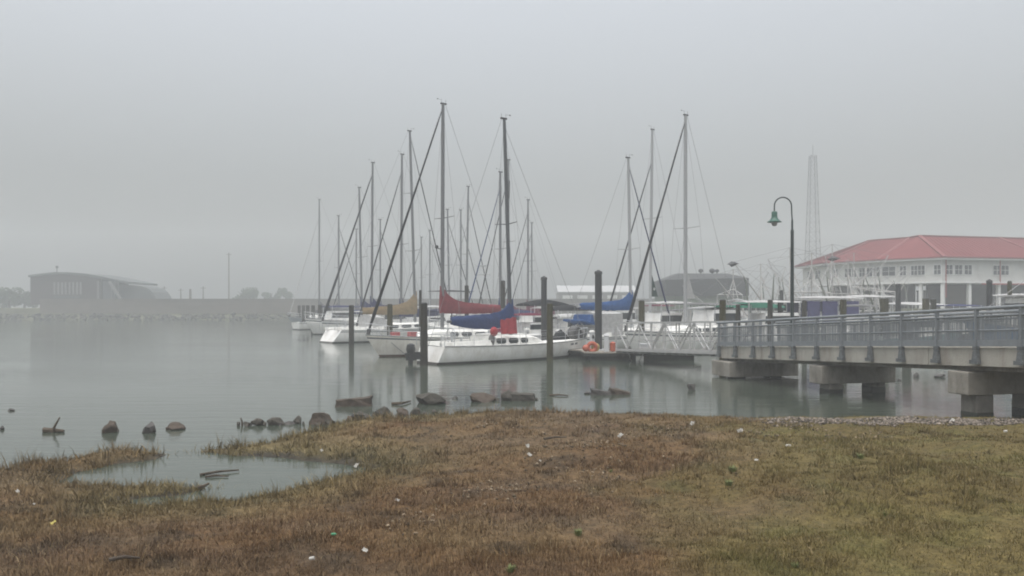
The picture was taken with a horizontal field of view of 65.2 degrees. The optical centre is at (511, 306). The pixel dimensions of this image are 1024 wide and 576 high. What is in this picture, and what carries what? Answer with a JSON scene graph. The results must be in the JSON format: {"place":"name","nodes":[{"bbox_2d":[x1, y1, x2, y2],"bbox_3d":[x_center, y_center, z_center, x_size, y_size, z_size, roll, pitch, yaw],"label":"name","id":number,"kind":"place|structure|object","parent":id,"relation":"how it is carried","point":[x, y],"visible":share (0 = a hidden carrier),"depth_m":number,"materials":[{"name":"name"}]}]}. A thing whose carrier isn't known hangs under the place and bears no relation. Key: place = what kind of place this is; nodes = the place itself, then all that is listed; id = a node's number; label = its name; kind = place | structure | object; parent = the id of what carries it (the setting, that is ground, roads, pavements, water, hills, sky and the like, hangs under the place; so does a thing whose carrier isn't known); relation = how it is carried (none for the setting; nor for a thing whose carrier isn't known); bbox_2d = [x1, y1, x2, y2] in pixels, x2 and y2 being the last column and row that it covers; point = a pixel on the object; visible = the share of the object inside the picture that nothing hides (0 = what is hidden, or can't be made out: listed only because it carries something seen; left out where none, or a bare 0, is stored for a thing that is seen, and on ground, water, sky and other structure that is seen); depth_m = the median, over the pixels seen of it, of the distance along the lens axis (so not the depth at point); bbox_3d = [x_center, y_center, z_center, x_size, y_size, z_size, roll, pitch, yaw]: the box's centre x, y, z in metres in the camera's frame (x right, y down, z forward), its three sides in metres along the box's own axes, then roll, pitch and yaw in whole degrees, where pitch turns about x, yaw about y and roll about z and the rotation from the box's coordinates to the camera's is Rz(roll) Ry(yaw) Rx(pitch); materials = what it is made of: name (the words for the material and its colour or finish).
{"place":"outdoors","nodes":[
{"label":"outdoors","id":0,"kind":"place"},
{"bbox_2d":[0,307,1004,319],"bbox_3d":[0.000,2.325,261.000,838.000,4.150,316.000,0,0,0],"label":"shore","id":1,"kind":"structure","parent":0,"point":[26,311],"depth_m":184.62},
{"bbox_2d":[0,286,24,307],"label":"tree","id":2,"kind":"object","parent":1,"relation":"on","point":[9,296],"visible":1,"depth_m":214.87,"materials":[{"name":"green plant"}]},
{"bbox_2d":[16,291,37,307],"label":"tree","id":3,"kind":"object","parent":1,"relation":"on","point":[25,299],"visible":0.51,"depth_m":221.20,"materials":[{"name":"green plant"}]},
{"bbox_2d":[28,266,171,304],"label":"modern building","id":4,"kind":"structure","parent":1,"relation":"on","point":[61,285],"depth_m":196.00,"materials":[{"name":"grey glass"}]},
{"bbox_2d":[232,287,259,298],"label":"tree","id":5,"kind":"object","parent":1,"relation":"on","point":[252,292],"visible":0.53,"depth_m":242.29,"materials":[{"name":"green plant"}]},
{"bbox_2d":[275,288,293,298],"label":"tree","id":6,"kind":"object","parent":1,"relation":"on","point":[285,293],"visible":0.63,"depth_m":249.20,"materials":[{"name":"green plant"}]},
{"bbox_2d":[0,312,637,319],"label":"riprap","id":7,"kind":"object","parent":1,"relation":"on","point":[100,315],"visible":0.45,"depth_m":181.74,"materials":[{"name":"stone"}]},
{"bbox_2d":[40,299,675,313],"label":"flood wall","id":8,"kind":"structure","parent":1,"relation":"on","point":[181,306],"depth_m":184.70,"materials":[{"name":"concrete"}]},
{"bbox_2d":[555,286,635,298],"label":"shed","id":9,"kind":"object","parent":1,"relation":"on","point":[588,292],"visible":0.32,"depth_m":235.00,"materials":[{"name":"concrete"}]},
{"bbox_2d":[654,268,748,308],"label":"charcoal building","id":10,"kind":"structure","parent":1,"relation":"on","point":[708,280],"depth_m":125.50,"materials":[{"name":"grey"}]},
{"bbox_2d":[803,155,822,298],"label":"lattice tower","id":11,"kind":"structure","parent":1,"relation":"on","point":[814,168],"depth_m":149.63,"materials":[{"name":"metal"}]},
{"bbox_2d":[794,235,1023,308],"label":"harbour building","id":12,"kind":"structure","parent":1,"relation":"on","point":[944,269],"depth_m":109.27,"materials":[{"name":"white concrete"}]},
{"bbox_2d":[882,266,895,276],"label":"window","id":13,"kind":"structure","parent":12,"relation":"in","point":[885,273],"depth_m":109.62,"materials":[{"name":"grey glass"}]},
{"bbox_2d":[933,264,941,274],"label":"window","id":14,"kind":"structure","parent":12,"relation":"in","point":[937,268],"depth_m":104.80,"materials":[{"name":"grey glass"}]},
{"bbox_2d":[954,264,962,274],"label":"window","id":15,"kind":"structure","parent":12,"relation":"in","point":[958,268],"depth_m":104.93,"materials":[{"name":"grey glass"}]},
{"bbox_2d":[0,320,1023,503],"bbox_3d":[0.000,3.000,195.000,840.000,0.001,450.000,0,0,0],"label":"water","id":16,"kind":"structure","parent":0,"point":[204,382],"depth_m":28.63,"materials":[{"name":"grey liquid"}]},
{"bbox_2d":[101,420,118,432],"bbox_3d":[-9.569,2.971,19.095,0.336,0.507,0.311,0,0,0],"label":"boulder","id":17,"kind":"object","parent":16,"relation":"in","point":[110,427],"visible":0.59,"depth_m":19.01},
{"bbox_2d":[142,421,155,432],"bbox_3d":[-8.637,2.958,19.036,0.302,0.428,0.255,0,0,30],"label":"boulder","id":18,"kind":"object","parent":16,"relation":"in","point":[150,427],"visible":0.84,"depth_m":18.96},
{"bbox_2d":[166,422,185,429],"bbox_3d":[-8.241,2.964,19.593,0.457,0.278,0.396,0,0,-26],"label":"boulder","id":19,"kind":"object","parent":16,"relation":"on","point":[175,426],"visible":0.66,"depth_m":19.50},
{"bbox_2d":[267,417,284,424],"bbox_3d":[-5.992,2.965,20.344,0.456,0.321,0.291,0,0,-25],"label":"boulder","id":20,"kind":"object","parent":16,"relation":"on","point":[274,421],"visible":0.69,"depth_m":20.24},
{"bbox_2d":[288,197,354,321],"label":"sailboat","id":21,"kind":"object","parent":16,"relation":"on","point":[295,319],"visible":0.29,"depth_m":121.09,"materials":[{"name":"paint"}]},
{"bbox_2d":[291,214,360,329],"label":"sailboat","id":22,"kind":"object","parent":16,"relation":"on","point":[300,326],"visible":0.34,"depth_m":107.88,"materials":[{"name":"paint"}]},
{"bbox_2d":[307,306,360,334],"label":"motorboat","id":23,"kind":"object","parent":16,"relation":"on","point":[317,328],"visible":0.38,"depth_m":86.28,"materials":[{"name":"paint"}]},
{"bbox_2d":[349,305,353,346],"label":"mooring pile","id":24,"kind":"object","parent":16,"relation":"in","point":[351,325],"visible":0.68,"depth_m":59.34,"materials":[{"name":"wood"}]},
{"bbox_2d":[335,395,372,406],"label":"concrete slab","id":25,"kind":"structure","parent":16,"relation":"on","point":[358,402],"depth_m":24.02,"materials":[{"name":"concrete"}]},
{"bbox_2d":[304,184,412,334],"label":"sailboat","id":26,"kind":"object","parent":16,"relation":"on","point":[366,305],"visible":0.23,"depth_m":89.30,"materials":[{"name":"paint"}]},
{"bbox_2d":[333,227,385,309],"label":"sailboat","id":27,"kind":"object","parent":16,"relation":"on","point":[356,303],"visible":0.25,"depth_m":114.91,"materials":[{"name":"paint"}]},
{"bbox_2d":[321,160,423,326],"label":"sailboat","id":28,"kind":"object","parent":16,"relation":"on","point":[372,302],"visible":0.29,"depth_m":81.22,"materials":[{"name":"paint"}]},
{"bbox_2d":[342,219,403,313],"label":"sailboat","id":29,"kind":"object","parent":16,"relation":"on","point":[379,239],"visible":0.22,"depth_m":99.93,"materials":[{"name":"paint"}]},
{"bbox_2d":[320,128,452,342],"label":"sailboat","id":30,"kind":"object","parent":16,"relation":"on","point":[338,334],"visible":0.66,"depth_m":69.72,"materials":[{"name":"paint"}]},
{"bbox_2d":[387,304,392,334],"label":"mooring pile","id":31,"kind":"object","parent":16,"relation":"in","point":[389,317],"visible":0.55,"depth_m":55.86,"materials":[{"name":"wood"}]},
{"bbox_2d":[355,151,449,325],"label":"sailboat","id":32,"kind":"object","parent":16,"relation":"on","point":[430,312],"visible":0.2,"depth_m":76.53,"materials":[{"name":"paint"}]},
{"bbox_2d":[403,235,438,309],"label":"sailboat","id":33,"kind":"object","parent":16,"relation":"on","point":[421,269],"visible":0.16,"depth_m":119.90,"materials":[{"name":"paint"}]},
{"bbox_2d":[403,228,439,309],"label":"sailboat","id":34,"kind":"object","parent":16,"relation":"on","point":[430,274],"visible":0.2,"depth_m":109.92,"materials":[{"name":"paint"}]},
{"bbox_2d":[420,302,427,364],"bbox_3d":[-4.510,2.143,41.000,0.416,4.714,0.416,0,0,0],"label":"mooring pile","id":35,"kind":"object","parent":16,"relation":"in","point":[423,339],"visible":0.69,"depth_m":40.84,"materials":[{"name":"wood"}]},
{"bbox_2d":[404,305,445,324],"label":"motorboat","id":36,"kind":"object","parent":16,"relation":"on","point":[433,318],"visible":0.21,"depth_m":78.53,"materials":[{"name":"paint"}]},
{"bbox_2d":[416,393,445,404],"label":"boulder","id":37,"kind":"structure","parent":16,"relation":"on","point":[429,398],"depth_m":24.50,"materials":[{"name":"stone"}]},
{"bbox_2d":[365,98,528,356],"bbox_3d":[-3.965,-4.870,51.425,12.404,16.740,3.756,0,0,-40],"label":"sailboat","id":38,"kind":"object","parent":16,"relation":"on","point":[393,343],"visible":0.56,"depth_m":50.81,"materials":[{"name":"paint"}]},
{"bbox_2d":[423,207,472,310],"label":"sailboat","id":39,"kind":"object","parent":16,"relation":"on","point":[448,232],"visible":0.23,"depth_m":94.91,"materials":[{"name":"paint"}]},
{"bbox_2d":[427,290,473,323],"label":"motorboat","id":40,"kind":"object","parent":16,"relation":"on","point":[449,316],"visible":0.06,"depth_m":89.05,"materials":[{"name":"paint"}]},
{"bbox_2d":[431,208,482,303],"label":"sailboat","id":41,"kind":"object","parent":16,"relation":"on","point":[461,234],"visible":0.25,"depth_m":100.92,"materials":[{"name":"paint"}]},
{"bbox_2d":[428,313,489,329],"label":"motorboat","id":42,"kind":"object","parent":16,"relation":"on","point":[431,327],"visible":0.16,"depth_m":68.72,"materials":[{"name":"paint"}]},
{"bbox_2d":[431,184,491,322],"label":"sailboat","id":43,"kind":"object","parent":16,"relation":"on","point":[467,235],"visible":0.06,"depth_m":91.91,"materials":[{"name":"paint"}]},
{"bbox_2d":[445,248,505,313],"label":"motorboat","id":44,"kind":"object","parent":16,"relation":"on","point":[480,278],"visible":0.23,"depth_m":91.72,"materials":[{"name":"paint"}]},
{"bbox_2d":[470,392,495,402],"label":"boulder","id":45,"kind":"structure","parent":16,"relation":"on","point":[482,397],"depth_m":25.19,"materials":[{"name":"stone"}]},
{"bbox_2d":[405,114,587,364],"bbox_3d":[-0.176,-3.764,45.586,12.735,14.528,3.356,0,0,-40],"label":"sailboat","id":46,"kind":"object","parent":16,"relation":"on","point":[509,344],"visible":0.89,"depth_m":44.17,"materials":[{"name":"paint"}]},
{"bbox_2d":[553,330,569,339],"bbox_3d":[3.023,1.962,48.722,1.400,1.155,0.726,0,0,-40],"label":"covered bundle","id":47,"kind":"object","parent":46,"relation":"on","point":[559,334],"visible":0.32,"depth_m":48.40,"materials":[{"name":"black fabric"}]},
{"bbox_2d":[501,280,504,308],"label":"mooring pile","id":48,"kind":"object","parent":16,"relation":"in","point":[502,295],"visible":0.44,"depth_m":63.85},
{"bbox_2d":[469,168,539,316],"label":"sailboat","id":49,"kind":"object","parent":16,"relation":"on","point":[500,239],"visible":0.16,"depth_m":71.90,"materials":[{"name":"paint"}]},
{"bbox_2d":[501,390,512,400],"bbox_3d":[-0.144,2.945,25.553,0.465,0.581,0.327,0,0,31],"label":"concrete rubble","id":50,"kind":"object","parent":16,"relation":"on","point":[506,396],"visible":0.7,"depth_m":25.45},
{"bbox_2d":[479,159,538,312],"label":"sailboat","id":51,"kind":"object","parent":16,"relation":"on","point":[515,308],"visible":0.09,"depth_m":79.75,"materials":[{"name":"paint"}]},
{"bbox_2d":[510,392,534,401],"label":"concrete slab","id":52,"kind":"structure","parent":16,"relation":"on","point":[516,396],"depth_m":25.39,"materials":[{"name":"concrete"}]},
{"bbox_2d":[512,220,553,306],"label":"sailboat","id":53,"kind":"object","parent":16,"relation":"on","point":[531,271],"visible":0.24,"depth_m":104.90,"materials":[{"name":"paint"}]},
{"bbox_2d":[505,197,563,313],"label":"sailboat","id":54,"kind":"object","parent":16,"relation":"on","point":[527,279],"visible":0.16,"depth_m":87.91,"materials":[{"name":"paint"}]},
{"bbox_2d":[514,313,560,335],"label":"motorboat","id":55,"kind":"object","parent":16,"relation":"on","point":[534,327],"visible":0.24,"depth_m":54.38,"materials":[{"name":"paint"}]},
{"bbox_2d":[515,299,568,321],"bbox_3d":[2.320,1.471,60.000,8.000,4.058,2.994,0,0,-40],"label":"motorboat","id":56,"kind":"object","parent":16,"relation":"on","point":[534,303],"visible":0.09,"depth_m":58.91,"materials":[{"name":"paint"}]},
{"bbox_2d":[541,276,546,339],"bbox_3d":[2.060,1.263,51.500,0.420,6.474,0.420,0,0,0],"label":"mooring pile","id":57,"kind":"object","parent":16,"relation":"in","point":[544,305],"visible":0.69,"depth_m":51.34,"materials":[{"name":"wood"}]},
{"bbox_2d":[547,303,552,360],"bbox_3d":[2.083,2.137,44.000,0.385,4.726,0.385,0,0,0],"label":"mooring pile","id":58,"kind":"object","parent":16,"relation":"in","point":[549,331],"visible":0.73,"depth_m":43.85,"materials":[{"name":"wood"}]},
{"bbox_2d":[539,305,592,331],"bbox_3d":[3.944,1.683,58.000,7.500,3.635,2.994,0,0,-40],"label":"motorboat","id":59,"kind":"object","parent":16,"relation":"on","point":[564,308],"visible":0.07,"depth_m":57.20,"materials":[{"name":"paint"}]},
{"bbox_2d":[594,270,603,350],"bbox_3d":[5.000,1.187,46.300,1.050,6.626,0.800,0,0,0],"label":"mooring pile","id":60,"kind":"object","parent":16,"relation":"in","point":[598,306],"visible":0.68,"depth_m":46.12,"materials":[{"name":"brown wood"}]},
{"bbox_2d":[589,387,610,394],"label":"concrete slab","id":61,"kind":"structure","parent":16,"relation":"on","point":[594,391],"depth_m":27.07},
{"bbox_2d":[553,157,670,348],"bbox_3d":[7.897,-3.785,57.292,11.804,14.569,3.556,0,0,-40],"label":"sailboat","id":62,"kind":"object","parent":16,"relation":"on","point":[609,318],"visible":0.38,"depth_m":55.62,"materials":[{"name":"paint"}]},
{"bbox_2d":[608,387,629,394],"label":"concrete slab","id":63,"kind":"structure","parent":16,"relation":"on","point":[615,391],"depth_m":27.24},
{"bbox_2d":[603,307,637,327],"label":"motorboat","id":64,"kind":"object","parent":16,"relation":"on","point":[625,313],"visible":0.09,"depth_m":73.39,"materials":[{"name":"paint"}]},
{"bbox_2d":[568,348,693,360],"bbox_3d":[4.906,2.880,52.377,10.578,0.680,19.563,0,0,-34],"label":"floating dock","id":65,"kind":"object","parent":16,"relation":"on","point":[597,355],"visible":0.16,"depth_m":44.54,"materials":[{"name":"concrete"}]},
{"bbox_2d":[587,341,599,351],"bbox_3d":[4.579,2.280,45.240,0.779,0.660,0.300,0,0,0],"label":"mooring float","id":66,"kind":"object","parent":65,"relation":"on","point":[595,346],"visible":0.98,"depth_m":45.12,"materials":[{"name":"orange plastic"}]},
{"bbox_2d":[615,321,755,355],"bbox_3d":[8.227,1.583,39.733,1.540,1.935,10.196,0,0,-21],"label":"gangway","id":67,"kind":"object","parent":65,"relation":"on","point":[678,350],"visible":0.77,"depth_m":39.44,"materials":[{"name":"metal"}]},
{"bbox_2d":[638,300,644,330],"bbox_3d":[8.910,2.023,55.000,0.471,4.953,0.471,0,0,0],"label":"mooring pile","id":68,"kind":"object","parent":16,"relation":"in","point":[641,315],"visible":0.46,"depth_m":54.81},
{"bbox_2d":[610,129,691,326],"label":"sailboat","id":69,"kind":"object","parent":16,"relation":"on","point":[652,291],"visible":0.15,"depth_m":67.97,"materials":[{"name":"paint"}]},
{"bbox_2d":[624,301,698,330],"bbox_3d":[12.235,1.538,62.000,10.000,3.924,3.393,0,0,-37],"label":"motorboat","id":70,"kind":"object","parent":16,"relation":"on","point":[661,316],"visible":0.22,"depth_m":60.68,"materials":[{"name":"paint"}]},
{"bbox_2d":[660,315,681,321],"bbox_3d":[11.754,0.944,61.641,3.009,0.554,1.992,0,0,-37],"label":"cabin window","id":71,"kind":"structure","parent":70,"relation":"in","point":[675,317],"depth_m":60.74,"materials":[{"name":"black glass"}]},
{"bbox_2d":[623,110,751,349],"bbox_3d":[11.788,-4.854,53.989,12.604,16.708,3.756,0,0,-40],"label":"sailboat","id":72,"kind":"object","parent":16,"relation":"on","point":[688,292],"visible":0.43,"depth_m":52.99,"materials":[{"name":"paint"}]},
{"bbox_2d":[667,302,717,324],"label":"motorboat","id":73,"kind":"object","parent":16,"relation":"on","point":[689,315],"visible":0.07,"depth_m":59.57,"materials":[{"name":"paint"}]},
{"bbox_2d":[677,303,751,325],"bbox_3d":[14.896,1.613,57.000,10.000,3.774,3.393,0,0,-39],"label":"motorboat","id":74,"kind":"object","parent":16,"relation":"on","point":[702,315],"visible":0.2,"depth_m":55.86,"materials":[{"name":"paint"}]},
{"bbox_2d":[691,313,735,320],"bbox_3d":[14.428,0.776,56.624,3.009,0.636,1.992,0,0,-39],"label":"cabin window","id":75,"kind":"structure","parent":74,"relation":"in","point":[729,316],"depth_m":55.97,"materials":[{"name":"black glass"}]},
{"bbox_2d":[719,299,725,359],"bbox_3d":[10.533,2.065,40.000,0.386,4.870,0.386,0,0,0],"label":"mooring pile","id":76,"kind":"object","parent":16,"relation":"in","point":[722,309],"visible":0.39,"depth_m":39.87,"materials":[{"name":"wood"}]},
{"bbox_2d":[683,269,768,317],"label":"shrimp trawler","id":77,"kind":"object","parent":16,"relation":"on","point":[733,294],"visible":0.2,"depth_m":91.21,"materials":[{"name":"white paint"}]},
{"bbox_2d":[736,304,740,346],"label":"mooring pile","id":78,"kind":"object","parent":16,"relation":"in","point":[738,317],"visible":0.35,"depth_m":46.88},
{"bbox_2d":[714,303,784,325],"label":"motorboat","id":79,"kind":"object","parent":16,"relation":"on","point":[759,305],"visible":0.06,"depth_m":65.02,"materials":[{"name":"paint"}]},
{"bbox_2d":[716,264,796,317],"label":"shrimp trawler","id":80,"kind":"object","parent":16,"relation":"on","point":[754,310],"visible":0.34,"depth_m":87.67,"materials":[{"name":"white paint"}]},
{"bbox_2d":[767,299,772,346],"bbox_3d":[16.779,2.017,52.000,0.374,4.966,0.374,0,0,0],"label":"mooring pile","id":81,"kind":"object","parent":16,"relation":"in","point":[769,308],"visible":0.48,"depth_m":51.88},
{"bbox_2d":[728,300,819,346],"bbox_3d":[18.483,1.513,58.000,10.500,3.974,3.493,0,0,-21],"label":"motorboat","id":82,"kind":"object","parent":16,"relation":"on","point":[757,316],"visible":0.13,"depth_m":57.25,"materials":[{"name":"paint"}]},
{"bbox_2d":[727,248,839,312],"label":"shrimp trawler","id":83,"kind":"object","parent":16,"relation":"on","point":[762,310],"visible":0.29,"depth_m":79.57,"materials":[{"name":"white paint"}]},
{"bbox_2d":[802,300,806,340],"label":"mooring pile","id":84,"kind":"object","parent":16,"relation":"in","point":[804,308],"visible":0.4,"depth_m":54.88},
{"bbox_2d":[768,253,874,316],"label":"shrimp trawler","id":85,"kind":"object","parent":16,"relation":"on","point":[817,292],"visible":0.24,"depth_m":75.26,"materials":[{"name":"white paint"}]},
{"bbox_2d":[786,296,860,340],"bbox_3d":[24.180,1.337,62.000,12.000,4.327,3.792,0,0,-20],"label":"motorboat","id":86,"kind":"object","parent":16,"relation":"on","point":[821,308],"visible":0.16,"depth_m":60.78,"materials":[{"name":"paint"}]},
{"bbox_2d":[766,244,888,311],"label":"shrimp trawler","id":87,"kind":"object","parent":16,"relation":"on","point":[832,285],"visible":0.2,"depth_m":85.36,"materials":[{"name":"white paint"}]},
{"bbox_2d":[840,299,846,323],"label":"mooring pile","id":88,"kind":"object","parent":16,"relation":"in","point":[843,307],"visible":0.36,"depth_m":49.84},
{"bbox_2d":[806,262,894,313],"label":"shrimp trawler","id":89,"kind":"object","parent":16,"relation":"on","point":[855,287],"visible":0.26,"depth_m":72.54,"materials":[{"name":"white paint"}]},
{"bbox_2d":[836,304,879,340],"bbox_3d":[24.192,1.663,56.000,3.493,3.674,10.500,0,0,29],"label":"motorboat","id":90,"kind":"object","parent":16,"relation":"on","point":[858,305],"visible":0.12,"depth_m":54.08,"materials":[{"name":"paint"}]},
{"bbox_2d":[825,253,903,311],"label":"shrimp trawler","id":91,"kind":"object","parent":16,"relation":"on","point":[860,308],"visible":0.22,"depth_m":93.81,"materials":[{"name":"white paint"}]},
{"bbox_2d":[835,295,894,316],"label":"motorboat","id":92,"kind":"object","parent":16,"relation":"on","point":[876,296],"visible":0.08,"depth_m":65.06,"materials":[{"name":"paint"}]},
{"bbox_2d":[712,304,1023,416],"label":"pier","id":93,"kind":"structure","parent":16,"relation":"in","point":[982,371],"depth_m":24.96,"materials":[{"name":"concrete"}]},
{"bbox_2d":[767,197,793,346],"bbox_3d":[11.375,-1.427,33.750,1.210,6.432,0.600,0,0,0],"label":"street lamp","id":94,"kind":"object","parent":93,"relation":"on","point":[774,220],"visible":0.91,"depth_m":33.69,"materials":[{"name":"metal"}]},
{"bbox_2d":[845,268,909,312],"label":"shrimp trawler","id":95,"kind":"object","parent":16,"relation":"on","point":[875,293],"visible":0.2,"depth_m":98.77,"materials":[{"name":"white paint"}]},
{"bbox_2d":[880,298,888,321],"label":"mooring pile","id":96,"kind":"object","parent":16,"relation":"in","point":[884,304],"visible":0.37,"depth_m":55.77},
{"bbox_2d":[895,284,900,318],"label":"mooring pile","id":97,"kind":"object","parent":16,"relation":"in","point":[897,297],"visible":0.45,"depth_m":59.85,"materials":[{"name":"wood"}]},
{"bbox_2d":[872,315,953,339],"bbox_3d":[28.120,2.038,57.000,9.500,2.924,3.194,0,0,-12],"label":"motorboat","id":98,"kind":"object","parent":16,"relation":"on","point":[921,328],"visible":0.06,"depth_m":56.35,"materials":[{"name":"white paint"}]},
{"bbox_2d":[922,298,929,317],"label":"mooring pile","id":99,"kind":"object","parent":16,"relation":"in","point":[925,304],"visible":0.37,"depth_m":57.81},
{"bbox_2d":[986,279,992,317],"bbox_3d":[31.027,1.358,52.000,0.381,6.284,0.381,0,0,0],"label":"mooring pile","id":100,"kind":"object","parent":16,"relation":"in","point":[989,282],"visible":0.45,"depth_m":51.89,"materials":[{"name":"wood"}]},
{"bbox_2d":[967,281,1023,339],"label":"shrimp trawler","id":101,"kind":"object","parent":16,"relation":"on","point":[1018,299],"visible":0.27,"depth_m":49.07,"materials":[{"name":"white paint"}]},
{"bbox_2d":[0,402,1023,575],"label":"ground","id":102,"kind":"structure","parent":0,"point":[846,430],"depth_m":10.51,"materials":[{"name":"plant"}]},
{"bbox_2d":[109,555,139,561],"bbox_3d":[-3.885,2.516,8.023,0.281,0.054,0.042,0,0,-18],"label":"driftwood stick","id":103,"kind":"object","parent":102,"relation":"on","point":[115,558],"visible":1,"depth_m":8.01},
{"bbox_2d":[309,412,331,424],"bbox_3d":[-4.894,2.928,20.489,0.604,0.458,0.375,0,0,-34],"label":"concrete rubble","id":104,"kind":"object","parent":102,"relation":"on","point":[320,417],"visible":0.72,"depth_m":20.35,"materials":[{"name":"concrete"}]},
{"bbox_2d":[382,418,920,535],"bbox_3d":[3.232,2.639,14.654,9.533,0.315,11.300,0,0,0],"label":"wrack line","id":105,"kind":"object","parent":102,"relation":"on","point":[515,489],"visible":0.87,"depth_m":14.97,"materials":[{"name":"plant"}]},
{"bbox_2d":[737,415,1023,426],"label":"gravel","id":106,"kind":"structure","parent":102,"relation":"on","point":[927,420],"depth_m":18.70,"materials":[{"name":"gravel"}]},
{"bbox_2d":[0,0,1023,306],"label":"sky","id":107,"kind":"structure","parent":0,"point":[153,141],"materials":[{"name":"grey"}]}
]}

